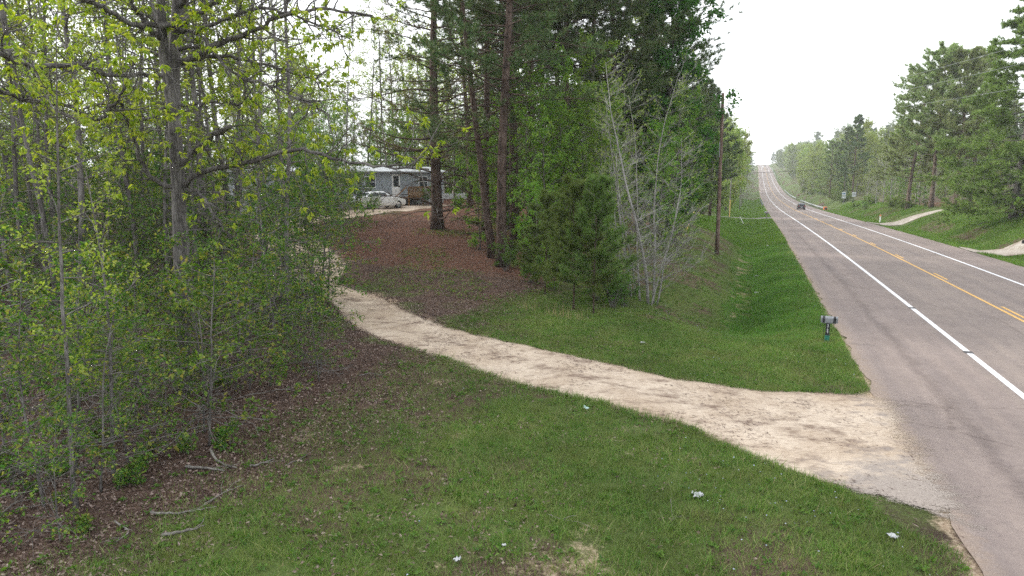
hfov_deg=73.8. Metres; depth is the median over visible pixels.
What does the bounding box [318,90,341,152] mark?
young tree
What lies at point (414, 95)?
woodland tree
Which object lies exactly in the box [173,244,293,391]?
sapling
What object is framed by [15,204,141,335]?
sapling
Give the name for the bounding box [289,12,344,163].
woodland tree
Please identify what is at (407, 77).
woodland tree
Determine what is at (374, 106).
woodland tree
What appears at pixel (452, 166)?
young tree
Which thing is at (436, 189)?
pine tree
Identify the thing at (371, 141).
young tree
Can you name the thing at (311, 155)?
sapling
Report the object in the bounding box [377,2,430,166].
woodland tree
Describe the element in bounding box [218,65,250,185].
woodland tree
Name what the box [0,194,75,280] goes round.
sapling
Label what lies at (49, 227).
sapling
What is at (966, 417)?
road shoulder
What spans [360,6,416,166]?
woodland tree
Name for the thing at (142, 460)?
seedling
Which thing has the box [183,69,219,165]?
woodland tree
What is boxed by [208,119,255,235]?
sapling
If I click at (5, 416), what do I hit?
seedling
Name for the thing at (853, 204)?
bush
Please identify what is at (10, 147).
young tree
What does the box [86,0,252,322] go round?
woodland tree
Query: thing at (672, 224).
bush
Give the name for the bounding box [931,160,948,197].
roadside tree
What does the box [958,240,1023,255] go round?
concrete drive
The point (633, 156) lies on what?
roadside tree
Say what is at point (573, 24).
pine tree
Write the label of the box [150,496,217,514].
fallen branch
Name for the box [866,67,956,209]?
pine tree
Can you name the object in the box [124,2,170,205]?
woodland tree
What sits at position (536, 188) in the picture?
young tree
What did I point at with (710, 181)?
roadside tree
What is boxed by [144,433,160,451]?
seedling
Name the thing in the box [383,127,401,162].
young tree
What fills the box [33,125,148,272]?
sapling
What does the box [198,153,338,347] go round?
sapling
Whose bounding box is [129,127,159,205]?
young tree
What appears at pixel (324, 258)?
sapling
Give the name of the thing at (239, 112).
woodland tree
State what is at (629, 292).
bush
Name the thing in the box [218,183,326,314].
sapling
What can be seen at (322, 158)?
sapling
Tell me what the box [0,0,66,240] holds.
woodland tree
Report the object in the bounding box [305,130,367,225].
sapling
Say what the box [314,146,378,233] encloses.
sapling
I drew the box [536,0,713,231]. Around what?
pine tree
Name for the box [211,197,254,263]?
sapling
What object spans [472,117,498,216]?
young tree
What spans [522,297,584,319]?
dry grass
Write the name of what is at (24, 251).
sapling
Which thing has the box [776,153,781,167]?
roadside tree
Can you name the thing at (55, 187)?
sapling
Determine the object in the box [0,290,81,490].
sapling
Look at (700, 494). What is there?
litter scrap
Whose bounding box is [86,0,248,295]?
woodland tree
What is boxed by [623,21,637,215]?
woodland tree
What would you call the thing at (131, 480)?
seedling
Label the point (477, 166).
young tree
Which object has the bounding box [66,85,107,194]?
woodland tree
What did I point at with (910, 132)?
roadside tree
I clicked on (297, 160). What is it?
sapling
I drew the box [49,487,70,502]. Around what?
seedling
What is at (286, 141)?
young tree
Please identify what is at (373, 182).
window
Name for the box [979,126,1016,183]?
pine tree
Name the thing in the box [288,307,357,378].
sapling
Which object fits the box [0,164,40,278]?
sapling
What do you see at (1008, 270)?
road shoulder
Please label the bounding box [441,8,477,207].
woodland tree
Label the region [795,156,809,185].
roadside tree
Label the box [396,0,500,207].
pine tree
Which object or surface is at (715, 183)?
pine tree
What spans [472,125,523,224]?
young tree
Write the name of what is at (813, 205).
guardrail
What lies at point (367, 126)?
young tree
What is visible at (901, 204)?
bush
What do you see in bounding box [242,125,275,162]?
young tree
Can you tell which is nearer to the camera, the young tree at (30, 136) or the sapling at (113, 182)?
the sapling at (113, 182)
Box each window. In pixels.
[364,176,375,187]
[418,176,427,185]
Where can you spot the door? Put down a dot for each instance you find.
(395, 188)
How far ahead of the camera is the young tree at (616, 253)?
28.71 m
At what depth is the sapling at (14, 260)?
21.00 m
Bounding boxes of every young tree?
[0,101,32,198]
[0,120,41,224]
[4,94,74,222]
[69,133,95,191]
[83,141,105,198]
[91,130,134,203]
[99,125,152,201]
[107,65,156,200]
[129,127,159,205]
[211,131,227,200]
[241,81,285,164]
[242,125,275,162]
[271,123,305,164]
[278,109,315,164]
[294,101,334,159]
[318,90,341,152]
[321,105,348,165]
[325,93,363,165]
[333,103,361,164]
[349,119,387,165]
[359,109,392,164]
[370,121,390,164]
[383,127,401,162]
[384,96,416,166]
[385,117,412,166]
[396,120,426,165]
[439,113,461,199]
[440,119,463,193]
[442,117,473,199]
[447,136,508,249]
[450,110,471,193]
[455,132,476,193]
[461,113,495,199]
[461,116,496,216]
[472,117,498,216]
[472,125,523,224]
[474,73,539,229]
[484,63,564,251]
[496,88,589,262]
[515,180,557,282]
[517,99,527,200]
[520,132,560,219]
[521,105,573,222]
[528,37,607,249]
[529,91,575,209]
[531,125,569,223]
[531,161,573,255]
[540,231,566,290]
[541,81,587,214]
[545,80,624,252]
[548,25,620,251]
[561,78,637,266]
[562,96,626,237]
[571,93,637,241]
[593,116,623,225]
[598,228,629,301]
[606,162,641,238]
[625,135,665,230]
[632,112,698,246]
[639,84,714,244]
[647,164,673,225]
[883,162,903,202]
[893,168,916,197]
[910,137,932,204]
[936,174,948,197]
[1013,166,1023,222]
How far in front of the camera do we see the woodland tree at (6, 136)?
31.41 m
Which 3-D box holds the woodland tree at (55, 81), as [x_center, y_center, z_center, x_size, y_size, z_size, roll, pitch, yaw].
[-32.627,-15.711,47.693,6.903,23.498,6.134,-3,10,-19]
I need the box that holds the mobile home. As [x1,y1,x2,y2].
[227,165,447,214]
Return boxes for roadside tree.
[396,101,428,165]
[612,50,657,208]
[678,93,733,212]
[706,127,728,210]
[708,119,751,210]
[714,131,752,200]
[722,127,756,208]
[724,109,738,195]
[736,139,751,194]
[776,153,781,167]
[778,151,785,167]
[782,146,793,168]
[784,143,792,169]
[785,145,798,177]
[786,141,799,176]
[794,144,808,183]
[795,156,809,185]
[797,143,811,177]
[799,148,810,185]
[801,152,814,187]
[803,142,824,191]
[804,154,822,190]
[809,132,824,146]
[811,148,826,188]
[811,154,824,189]
[815,140,825,173]
[815,154,833,191]
[818,154,835,189]
[833,124,845,141]
[836,133,852,189]
[838,149,856,190]
[843,115,879,195]
[847,127,874,193]
[856,130,882,193]
[861,124,889,191]
[868,135,890,194]
[879,126,906,191]
[885,120,896,137]
[896,130,922,190]
[901,125,934,183]
[905,155,930,199]
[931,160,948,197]
[936,155,956,195]
[985,141,1012,193]
[1005,141,1019,192]
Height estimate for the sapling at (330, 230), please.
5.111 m
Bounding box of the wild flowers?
[407,301,937,574]
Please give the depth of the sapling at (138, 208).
32.32 m
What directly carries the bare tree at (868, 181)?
on the ground at (936, 524)
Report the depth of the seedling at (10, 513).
10.51 m
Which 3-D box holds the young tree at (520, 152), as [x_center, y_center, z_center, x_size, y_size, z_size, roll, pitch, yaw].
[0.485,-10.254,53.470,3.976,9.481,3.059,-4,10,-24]
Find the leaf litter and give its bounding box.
[0,213,783,575]
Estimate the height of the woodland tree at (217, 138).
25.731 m
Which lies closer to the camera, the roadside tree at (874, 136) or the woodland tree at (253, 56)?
the woodland tree at (253, 56)
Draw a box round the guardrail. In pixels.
[800,200,822,208]
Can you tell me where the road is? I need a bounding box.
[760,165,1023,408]
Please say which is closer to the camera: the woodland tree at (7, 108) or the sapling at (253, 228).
the sapling at (253, 228)
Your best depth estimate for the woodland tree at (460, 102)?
82.86 m
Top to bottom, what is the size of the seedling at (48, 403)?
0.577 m
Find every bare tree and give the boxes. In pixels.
[578,79,688,296]
[588,46,724,304]
[862,158,873,203]
[870,152,886,203]
[878,143,889,201]
[879,161,890,202]
[884,137,900,206]
[894,151,912,193]
[906,142,920,200]
[909,143,922,202]
[910,128,931,199]
[916,137,932,198]
[925,162,942,195]
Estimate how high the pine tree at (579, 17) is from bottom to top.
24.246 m
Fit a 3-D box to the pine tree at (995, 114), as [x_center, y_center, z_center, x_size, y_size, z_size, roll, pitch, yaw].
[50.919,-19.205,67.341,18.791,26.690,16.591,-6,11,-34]
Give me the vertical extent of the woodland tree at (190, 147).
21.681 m
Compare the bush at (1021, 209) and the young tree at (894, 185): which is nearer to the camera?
the bush at (1021, 209)
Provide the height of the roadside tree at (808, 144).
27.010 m
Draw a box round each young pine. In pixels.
[505,187,591,293]
[528,175,618,309]
[555,172,640,313]
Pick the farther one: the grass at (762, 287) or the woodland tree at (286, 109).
the woodland tree at (286, 109)
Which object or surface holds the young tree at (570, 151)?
on the ground at (936, 524)
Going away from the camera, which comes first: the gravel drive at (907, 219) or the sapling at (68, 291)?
the sapling at (68, 291)
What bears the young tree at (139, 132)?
on the ground at (936, 524)
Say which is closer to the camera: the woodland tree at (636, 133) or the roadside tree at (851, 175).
the woodland tree at (636, 133)
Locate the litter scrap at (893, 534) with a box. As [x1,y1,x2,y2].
[886,533,898,538]
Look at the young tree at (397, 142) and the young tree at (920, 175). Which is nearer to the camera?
the young tree at (397, 142)
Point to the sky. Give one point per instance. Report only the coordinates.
(780, 54)
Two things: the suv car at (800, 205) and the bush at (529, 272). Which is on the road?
the suv car at (800, 205)
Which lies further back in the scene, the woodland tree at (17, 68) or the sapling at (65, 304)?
the woodland tree at (17, 68)
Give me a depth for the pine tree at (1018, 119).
180.72 m
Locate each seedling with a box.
[0,446,21,486]
[0,448,23,473]
[0,512,12,524]
[2,409,9,421]
[12,380,30,394]
[22,477,44,492]
[23,340,39,354]
[35,369,53,386]
[39,448,62,467]
[44,389,71,411]
[44,468,63,479]
[45,409,67,428]
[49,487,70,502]
[57,373,84,403]
[57,454,78,472]
[61,506,94,533]
[81,412,109,443]
[100,374,124,393]
[112,467,134,489]
[115,461,147,485]
[125,458,136,469]
[130,446,158,475]
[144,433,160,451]
[155,398,171,411]
[175,431,196,453]
[209,369,232,387]
[210,422,240,450]
[228,416,237,428]
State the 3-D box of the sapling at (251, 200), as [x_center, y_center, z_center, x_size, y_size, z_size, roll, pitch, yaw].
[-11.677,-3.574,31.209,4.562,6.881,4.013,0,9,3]
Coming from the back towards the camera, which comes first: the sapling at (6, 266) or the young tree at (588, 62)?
the young tree at (588, 62)
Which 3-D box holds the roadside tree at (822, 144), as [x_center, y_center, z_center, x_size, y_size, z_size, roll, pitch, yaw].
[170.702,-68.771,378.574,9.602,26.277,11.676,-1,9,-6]
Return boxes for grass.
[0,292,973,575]
[499,223,869,386]
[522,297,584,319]
[693,198,1023,265]
[703,243,847,352]
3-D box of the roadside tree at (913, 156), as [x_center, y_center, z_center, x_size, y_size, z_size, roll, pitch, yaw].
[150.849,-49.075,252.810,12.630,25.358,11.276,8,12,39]
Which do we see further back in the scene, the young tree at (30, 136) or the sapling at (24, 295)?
the young tree at (30, 136)
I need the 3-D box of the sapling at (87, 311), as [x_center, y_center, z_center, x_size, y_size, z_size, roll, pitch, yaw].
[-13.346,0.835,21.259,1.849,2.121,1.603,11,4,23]
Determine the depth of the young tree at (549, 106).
33.09 m
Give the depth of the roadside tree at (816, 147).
330.48 m
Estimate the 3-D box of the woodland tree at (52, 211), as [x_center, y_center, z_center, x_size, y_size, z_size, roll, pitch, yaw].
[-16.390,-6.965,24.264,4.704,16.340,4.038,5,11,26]
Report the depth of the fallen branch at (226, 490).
11.82 m
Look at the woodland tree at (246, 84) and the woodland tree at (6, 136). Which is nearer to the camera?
the woodland tree at (6, 136)
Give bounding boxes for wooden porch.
[396,186,430,205]
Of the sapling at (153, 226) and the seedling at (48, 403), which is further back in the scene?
the sapling at (153, 226)
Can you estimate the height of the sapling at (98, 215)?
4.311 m
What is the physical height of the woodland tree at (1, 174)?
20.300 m
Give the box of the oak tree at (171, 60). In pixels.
[0,0,471,396]
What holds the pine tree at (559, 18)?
on the ground at (936, 524)
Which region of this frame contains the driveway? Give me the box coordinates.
[255,204,993,530]
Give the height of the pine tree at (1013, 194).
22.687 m
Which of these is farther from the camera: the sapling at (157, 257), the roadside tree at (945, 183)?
the roadside tree at (945, 183)
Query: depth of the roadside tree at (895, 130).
234.82 m
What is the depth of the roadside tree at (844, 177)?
246.77 m
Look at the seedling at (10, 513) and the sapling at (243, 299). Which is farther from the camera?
the sapling at (243, 299)
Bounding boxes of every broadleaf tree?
[289,163,315,217]
[313,150,351,219]
[343,171,367,211]
[619,0,741,233]
[665,98,719,220]
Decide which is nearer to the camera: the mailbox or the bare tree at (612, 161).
the mailbox
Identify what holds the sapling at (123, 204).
on the ground at (936, 524)
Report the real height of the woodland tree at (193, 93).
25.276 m
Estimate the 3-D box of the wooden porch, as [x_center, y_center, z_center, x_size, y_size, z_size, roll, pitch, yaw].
[-9.156,-8.105,61.875,1.971,2.195,4.745,8,12,39]
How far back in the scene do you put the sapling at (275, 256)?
17.54 m
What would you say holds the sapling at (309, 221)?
on the ground at (936, 524)
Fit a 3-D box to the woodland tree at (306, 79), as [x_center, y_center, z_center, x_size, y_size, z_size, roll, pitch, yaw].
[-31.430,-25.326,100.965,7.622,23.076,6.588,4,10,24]
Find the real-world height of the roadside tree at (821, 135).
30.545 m
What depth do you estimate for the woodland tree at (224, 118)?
37.99 m
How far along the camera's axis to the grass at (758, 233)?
78.57 m
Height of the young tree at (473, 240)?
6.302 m
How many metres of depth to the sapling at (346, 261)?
26.73 m
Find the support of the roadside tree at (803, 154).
on the ground at (936, 524)
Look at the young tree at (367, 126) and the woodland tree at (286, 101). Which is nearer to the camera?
the young tree at (367, 126)
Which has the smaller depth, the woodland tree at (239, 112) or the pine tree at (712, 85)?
the woodland tree at (239, 112)
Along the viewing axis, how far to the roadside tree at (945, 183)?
163.36 m
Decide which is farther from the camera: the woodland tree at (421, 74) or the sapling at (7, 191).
the woodland tree at (421, 74)
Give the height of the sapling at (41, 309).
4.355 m
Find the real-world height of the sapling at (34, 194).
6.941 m
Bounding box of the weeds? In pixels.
[0,240,971,575]
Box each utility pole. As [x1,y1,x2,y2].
[715,93,725,255]
[729,168,737,216]
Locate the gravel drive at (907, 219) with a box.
[869,209,942,225]
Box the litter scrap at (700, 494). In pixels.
[692,490,703,496]
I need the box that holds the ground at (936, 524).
[0,162,1023,575]
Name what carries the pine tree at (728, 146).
on the ground at (936, 524)
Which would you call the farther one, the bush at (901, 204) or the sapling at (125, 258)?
the bush at (901, 204)
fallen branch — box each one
[1,489,29,514]
[103,520,130,542]
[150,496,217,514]
[161,515,204,536]
[185,465,228,470]
[208,478,244,502]
[210,448,237,467]
[249,458,283,466]
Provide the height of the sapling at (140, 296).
3.864 m
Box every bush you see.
[365,193,382,210]
[415,185,430,205]
[488,231,520,271]
[519,253,544,282]
[580,260,614,301]
[597,258,636,308]
[609,269,644,306]
[656,202,685,240]
[680,197,708,226]
[828,191,836,200]
[832,189,853,201]
[836,193,851,202]
[850,202,861,207]
[860,193,878,203]
[882,194,905,208]
[897,199,916,208]
[974,186,1011,207]
[1011,199,1023,216]
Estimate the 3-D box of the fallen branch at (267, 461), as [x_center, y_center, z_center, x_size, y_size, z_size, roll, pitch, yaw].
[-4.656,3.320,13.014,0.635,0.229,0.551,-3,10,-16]
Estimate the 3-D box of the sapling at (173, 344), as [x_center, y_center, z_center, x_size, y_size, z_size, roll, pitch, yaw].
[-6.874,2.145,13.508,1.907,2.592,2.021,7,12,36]
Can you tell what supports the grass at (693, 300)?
on the ground at (936, 524)
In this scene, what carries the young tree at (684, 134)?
on the ground at (936, 524)
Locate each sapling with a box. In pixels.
[0,139,43,260]
[0,145,47,281]
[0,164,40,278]
[0,165,33,238]
[0,165,76,283]
[0,168,125,309]
[0,186,34,282]
[0,186,116,447]
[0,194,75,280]
[0,202,64,294]
[0,215,72,339]
[0,237,188,435]
[0,241,68,345]
[0,244,174,474]
[0,258,137,510]
[0,290,71,385]
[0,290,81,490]
[0,314,86,497]
[0,405,123,556]
[1,284,189,491]
[2,136,71,262]
[3,164,86,231]
[4,143,133,290]
[11,195,120,308]
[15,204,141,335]
[19,141,97,263]
[19,191,64,260]
[22,142,84,204]
[25,174,97,242]
[28,145,163,305]
[30,184,114,246]
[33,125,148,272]
[39,296,130,398]
[41,256,203,424]
[45,135,172,306]
[45,302,186,466]
[46,241,235,442]
[46,270,147,378]
[51,285,104,333]
[53,167,138,251]
[53,219,123,279]
[61,344,161,439]
[69,184,123,247]
[89,123,154,232]
[89,144,222,298]
[90,154,161,242]
[91,151,156,243]
[93,157,203,272]
[95,273,213,404]
[95,299,170,383]
[97,152,171,267]
[103,132,235,312]
[104,330,231,462]
[105,242,313,467]
[106,287,151,341]
[107,226,172,303]
[115,156,240,299]
[118,218,172,308]
[119,242,171,305]
[127,223,270,408]
[130,265,282,449]
[131,186,223,270]
[134,318,196,392]
[135,145,264,306]
[137,120,255,289]
[138,268,240,391]
[147,292,234,375]
[154,177,227,269]
[164,119,322,343]
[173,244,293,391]
[179,243,316,392]
[190,199,317,369]
[191,187,335,340]
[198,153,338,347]
[199,218,278,316]
[203,232,334,386]
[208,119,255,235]
[209,133,302,271]
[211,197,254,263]
[214,315,285,392]
[215,166,346,336]
[216,144,328,295]
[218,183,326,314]
[225,147,334,298]
[235,196,347,323]
[243,160,379,315]
[252,157,352,299]
[259,270,364,387]
[267,180,365,326]
[268,135,384,295]
[272,183,357,311]
[273,139,314,207]
[274,299,332,366]
[288,222,315,271]
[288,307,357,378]
[289,179,365,305]
[292,139,347,227]
[294,159,370,237]
[295,136,325,219]
[300,150,373,240]
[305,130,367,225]
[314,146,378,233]
[317,167,373,251]
[341,175,385,231]
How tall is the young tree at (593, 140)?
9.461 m
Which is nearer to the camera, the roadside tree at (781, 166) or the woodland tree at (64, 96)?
the woodland tree at (64, 96)
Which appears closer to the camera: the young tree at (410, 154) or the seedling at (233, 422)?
the seedling at (233, 422)
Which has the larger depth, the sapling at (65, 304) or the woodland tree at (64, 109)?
the woodland tree at (64, 109)
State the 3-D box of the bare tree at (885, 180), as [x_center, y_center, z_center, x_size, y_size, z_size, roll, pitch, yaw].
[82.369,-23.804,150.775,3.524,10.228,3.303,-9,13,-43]
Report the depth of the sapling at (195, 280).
16.76 m
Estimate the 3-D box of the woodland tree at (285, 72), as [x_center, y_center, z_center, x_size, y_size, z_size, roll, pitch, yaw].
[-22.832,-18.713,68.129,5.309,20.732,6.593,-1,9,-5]
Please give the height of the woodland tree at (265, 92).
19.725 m
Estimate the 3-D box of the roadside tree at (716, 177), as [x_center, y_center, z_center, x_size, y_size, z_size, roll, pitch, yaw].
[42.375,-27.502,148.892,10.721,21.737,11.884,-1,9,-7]
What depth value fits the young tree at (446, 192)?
72.54 m
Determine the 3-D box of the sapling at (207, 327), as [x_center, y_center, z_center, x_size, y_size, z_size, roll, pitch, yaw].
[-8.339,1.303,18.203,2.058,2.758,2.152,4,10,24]
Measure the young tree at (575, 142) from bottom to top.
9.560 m
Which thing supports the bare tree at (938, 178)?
on the ground at (936, 524)
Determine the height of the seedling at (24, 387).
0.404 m
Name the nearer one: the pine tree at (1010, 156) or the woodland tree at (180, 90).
the woodland tree at (180, 90)
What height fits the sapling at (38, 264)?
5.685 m
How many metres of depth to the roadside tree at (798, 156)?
425.23 m
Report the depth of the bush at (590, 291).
28.30 m
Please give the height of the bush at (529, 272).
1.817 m
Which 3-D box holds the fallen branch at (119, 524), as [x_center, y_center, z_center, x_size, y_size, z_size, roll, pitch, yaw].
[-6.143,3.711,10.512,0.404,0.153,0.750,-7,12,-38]
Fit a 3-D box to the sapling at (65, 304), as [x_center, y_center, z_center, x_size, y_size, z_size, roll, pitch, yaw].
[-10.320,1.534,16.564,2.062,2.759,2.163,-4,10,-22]
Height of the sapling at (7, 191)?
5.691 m
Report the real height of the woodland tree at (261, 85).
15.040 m
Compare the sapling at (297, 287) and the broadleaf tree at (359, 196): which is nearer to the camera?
the sapling at (297, 287)
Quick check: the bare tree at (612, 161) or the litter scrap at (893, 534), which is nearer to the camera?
the litter scrap at (893, 534)
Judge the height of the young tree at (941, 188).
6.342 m
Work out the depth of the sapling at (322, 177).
40.38 m
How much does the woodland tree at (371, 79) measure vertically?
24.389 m
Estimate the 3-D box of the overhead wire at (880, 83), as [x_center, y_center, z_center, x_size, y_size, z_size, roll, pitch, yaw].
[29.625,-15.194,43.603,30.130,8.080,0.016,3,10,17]
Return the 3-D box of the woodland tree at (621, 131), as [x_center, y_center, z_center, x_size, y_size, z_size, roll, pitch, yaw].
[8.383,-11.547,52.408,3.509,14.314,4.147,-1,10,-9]
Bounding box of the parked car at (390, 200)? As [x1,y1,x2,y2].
[349,191,405,208]
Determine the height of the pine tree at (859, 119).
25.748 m
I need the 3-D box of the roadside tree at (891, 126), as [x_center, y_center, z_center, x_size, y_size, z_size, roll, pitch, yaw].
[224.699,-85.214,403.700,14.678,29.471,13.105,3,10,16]
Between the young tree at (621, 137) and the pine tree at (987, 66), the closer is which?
the young tree at (621, 137)
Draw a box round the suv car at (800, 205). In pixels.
[796,203,804,209]
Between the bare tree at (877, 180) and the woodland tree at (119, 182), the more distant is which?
the bare tree at (877, 180)
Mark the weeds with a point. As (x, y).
(658, 554)
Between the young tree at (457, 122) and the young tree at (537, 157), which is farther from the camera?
the young tree at (457, 122)
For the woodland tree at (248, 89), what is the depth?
99.41 m
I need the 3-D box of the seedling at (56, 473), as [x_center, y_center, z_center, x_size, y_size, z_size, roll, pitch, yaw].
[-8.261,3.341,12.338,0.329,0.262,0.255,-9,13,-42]
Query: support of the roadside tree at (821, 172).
on the ground at (936, 524)
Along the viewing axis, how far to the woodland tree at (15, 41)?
40.67 m
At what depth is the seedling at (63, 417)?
14.57 m
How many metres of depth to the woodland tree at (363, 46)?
73.91 m
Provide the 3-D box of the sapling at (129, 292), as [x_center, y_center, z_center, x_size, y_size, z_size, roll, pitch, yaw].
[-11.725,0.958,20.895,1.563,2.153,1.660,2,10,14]
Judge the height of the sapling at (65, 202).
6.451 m
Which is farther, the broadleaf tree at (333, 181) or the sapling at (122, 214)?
the broadleaf tree at (333, 181)
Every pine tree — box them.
[327,0,534,229]
[370,0,564,258]
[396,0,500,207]
[414,0,633,267]
[425,0,544,232]
[437,0,590,250]
[450,1,583,224]
[467,1,610,180]
[469,0,631,187]
[472,0,599,232]
[514,0,631,234]
[518,0,686,221]
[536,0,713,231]
[586,0,742,229]
[610,0,719,218]
[677,77,740,214]
[680,90,717,198]
[704,128,730,203]
[707,85,748,215]
[810,138,842,196]
[812,131,821,144]
[828,126,864,191]
[834,113,876,196]
[835,168,853,200]
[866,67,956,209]
[890,40,990,207]
[914,0,1023,226]
[914,44,1010,206]
[943,47,1023,202]
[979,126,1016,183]
[992,110,1023,204]
[993,101,1022,190]
[1007,108,1023,189]
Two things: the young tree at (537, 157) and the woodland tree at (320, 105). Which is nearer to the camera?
the young tree at (537, 157)
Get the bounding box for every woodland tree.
[0,0,62,211]
[0,0,62,282]
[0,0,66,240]
[0,0,74,198]
[0,0,75,328]
[0,0,100,313]
[0,0,120,308]
[0,0,130,508]
[0,0,171,329]
[0,1,41,170]
[0,1,105,312]
[0,2,33,235]
[0,3,65,287]
[0,5,30,182]
[0,8,49,211]
[0,22,33,314]
[0,47,23,274]
[0,64,20,283]
[1,1,69,260]
[1,7,69,198]
[5,0,91,207]
[12,7,96,199]
[27,0,86,209]
[28,121,154,476]
[31,29,82,203]
[32,1,106,238]
[36,0,220,318]
[48,38,102,191]
[48,68,87,161]
[49,0,205,276]
[51,0,247,303]
[55,0,210,198]
[57,1,227,291]
[59,0,159,221]
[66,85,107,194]
[68,27,118,190]
[73,4,151,230]
[75,0,143,196]
[85,1,156,224]
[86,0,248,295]
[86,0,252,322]
[100,0,212,331]
[107,0,259,319]
[120,1,248,314]
[122,0,243,311]
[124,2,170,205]
[127,0,261,310]
[128,0,226,242]
[134,6,224,232]
[135,0,230,247]
[145,1,249,250]
[149,4,197,170]
[150,4,258,301]
[151,44,212,206]
[181,0,308,285]
[182,0,370,312]
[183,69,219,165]
[188,0,369,331]
[203,0,316,259]
[205,0,300,285]
[210,43,262,190]
[214,8,270,161]
[217,0,310,325]
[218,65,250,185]
[229,37,273,126]
[248,66,274,132]
[251,0,307,164]
[257,20,298,161]
[267,57,307,139]
[267,66,314,158]
[272,27,320,154]
[276,58,314,140]
[279,40,330,153]
[282,66,335,150]
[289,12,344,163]
[301,62,336,163]
[315,69,352,165]
[320,0,385,159]
[330,45,372,165]
[336,7,396,164]
[346,0,409,164]
[352,18,399,164]
[359,0,418,165]
[359,76,391,164]
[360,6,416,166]
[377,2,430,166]
[385,44,423,165]
[389,49,427,166]
[395,30,449,166]
[401,15,461,176]
[410,39,448,174]
[410,60,445,164]
[420,34,470,192]
[424,43,459,187]
[439,35,478,187]
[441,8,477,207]
[455,64,494,190]
[607,42,635,207]
[620,24,663,222]
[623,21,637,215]
[624,14,655,222]
[660,99,688,179]
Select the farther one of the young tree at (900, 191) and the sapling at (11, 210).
the young tree at (900, 191)
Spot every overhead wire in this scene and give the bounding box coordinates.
[726,87,1022,127]
[728,63,1022,123]
[730,44,1023,119]
[738,157,1023,173]
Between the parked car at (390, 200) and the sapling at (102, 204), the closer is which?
the sapling at (102, 204)
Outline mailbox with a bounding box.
[820,315,837,340]
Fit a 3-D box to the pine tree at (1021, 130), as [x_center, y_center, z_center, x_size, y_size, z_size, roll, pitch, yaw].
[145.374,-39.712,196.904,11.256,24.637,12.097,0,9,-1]
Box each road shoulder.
[758,165,1023,575]
[766,165,1023,282]
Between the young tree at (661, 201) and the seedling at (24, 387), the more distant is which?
the young tree at (661, 201)
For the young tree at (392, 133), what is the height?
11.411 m
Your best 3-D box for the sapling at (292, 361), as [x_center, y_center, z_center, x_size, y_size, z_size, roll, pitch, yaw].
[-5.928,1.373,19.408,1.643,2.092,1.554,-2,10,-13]
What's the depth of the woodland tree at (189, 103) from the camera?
37.34 m
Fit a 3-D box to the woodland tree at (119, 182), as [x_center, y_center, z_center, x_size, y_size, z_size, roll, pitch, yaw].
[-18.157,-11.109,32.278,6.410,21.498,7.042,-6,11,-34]
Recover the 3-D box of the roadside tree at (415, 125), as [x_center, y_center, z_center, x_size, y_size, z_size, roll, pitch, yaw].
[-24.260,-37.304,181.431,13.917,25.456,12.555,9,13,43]
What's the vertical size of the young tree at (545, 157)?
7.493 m
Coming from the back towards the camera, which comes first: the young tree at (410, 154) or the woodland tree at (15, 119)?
the young tree at (410, 154)
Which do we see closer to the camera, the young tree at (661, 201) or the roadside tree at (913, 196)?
the young tree at (661, 201)
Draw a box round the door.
[391,174,399,195]
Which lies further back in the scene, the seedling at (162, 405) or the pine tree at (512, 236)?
the pine tree at (512, 236)
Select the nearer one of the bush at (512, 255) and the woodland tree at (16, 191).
the woodland tree at (16, 191)
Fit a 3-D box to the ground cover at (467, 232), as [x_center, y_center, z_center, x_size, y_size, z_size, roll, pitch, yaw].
[1.590,-2.951,42.605,14.433,2.389,30.452,3,10,19]
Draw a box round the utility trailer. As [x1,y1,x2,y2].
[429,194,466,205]
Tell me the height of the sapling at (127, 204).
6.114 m
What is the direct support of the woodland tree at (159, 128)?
on the ground at (936, 524)
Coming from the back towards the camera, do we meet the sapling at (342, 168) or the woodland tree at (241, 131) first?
the sapling at (342, 168)
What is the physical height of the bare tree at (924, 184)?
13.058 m
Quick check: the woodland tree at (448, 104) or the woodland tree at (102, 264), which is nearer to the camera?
the woodland tree at (102, 264)
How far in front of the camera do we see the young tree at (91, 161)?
85.65 m
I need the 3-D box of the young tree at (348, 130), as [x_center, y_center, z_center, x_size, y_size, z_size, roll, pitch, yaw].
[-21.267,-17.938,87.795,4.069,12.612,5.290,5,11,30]
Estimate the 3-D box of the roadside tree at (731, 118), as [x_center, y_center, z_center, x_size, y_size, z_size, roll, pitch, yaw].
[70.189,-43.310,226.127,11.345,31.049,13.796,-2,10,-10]
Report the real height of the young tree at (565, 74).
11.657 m
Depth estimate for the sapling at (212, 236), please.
24.47 m
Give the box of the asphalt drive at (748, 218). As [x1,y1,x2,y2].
[704,214,770,218]
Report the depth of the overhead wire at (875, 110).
45.79 m
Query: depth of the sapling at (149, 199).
32.26 m
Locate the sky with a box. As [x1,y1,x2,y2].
[1,0,1023,165]
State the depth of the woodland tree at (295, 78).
25.01 m
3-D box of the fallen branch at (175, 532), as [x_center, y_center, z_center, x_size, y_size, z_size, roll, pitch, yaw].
[-5.027,3.673,10.536,0.572,0.138,0.450,0,9,0]
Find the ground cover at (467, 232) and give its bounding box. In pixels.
[336,214,662,301]
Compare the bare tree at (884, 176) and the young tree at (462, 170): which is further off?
the bare tree at (884, 176)
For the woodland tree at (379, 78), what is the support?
on the ground at (936, 524)
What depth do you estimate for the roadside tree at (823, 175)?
289.80 m
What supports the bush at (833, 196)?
on the ground at (936, 524)
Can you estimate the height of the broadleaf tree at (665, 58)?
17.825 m
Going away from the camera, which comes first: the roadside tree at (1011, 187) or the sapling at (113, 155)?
the sapling at (113, 155)
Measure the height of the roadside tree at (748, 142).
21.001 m

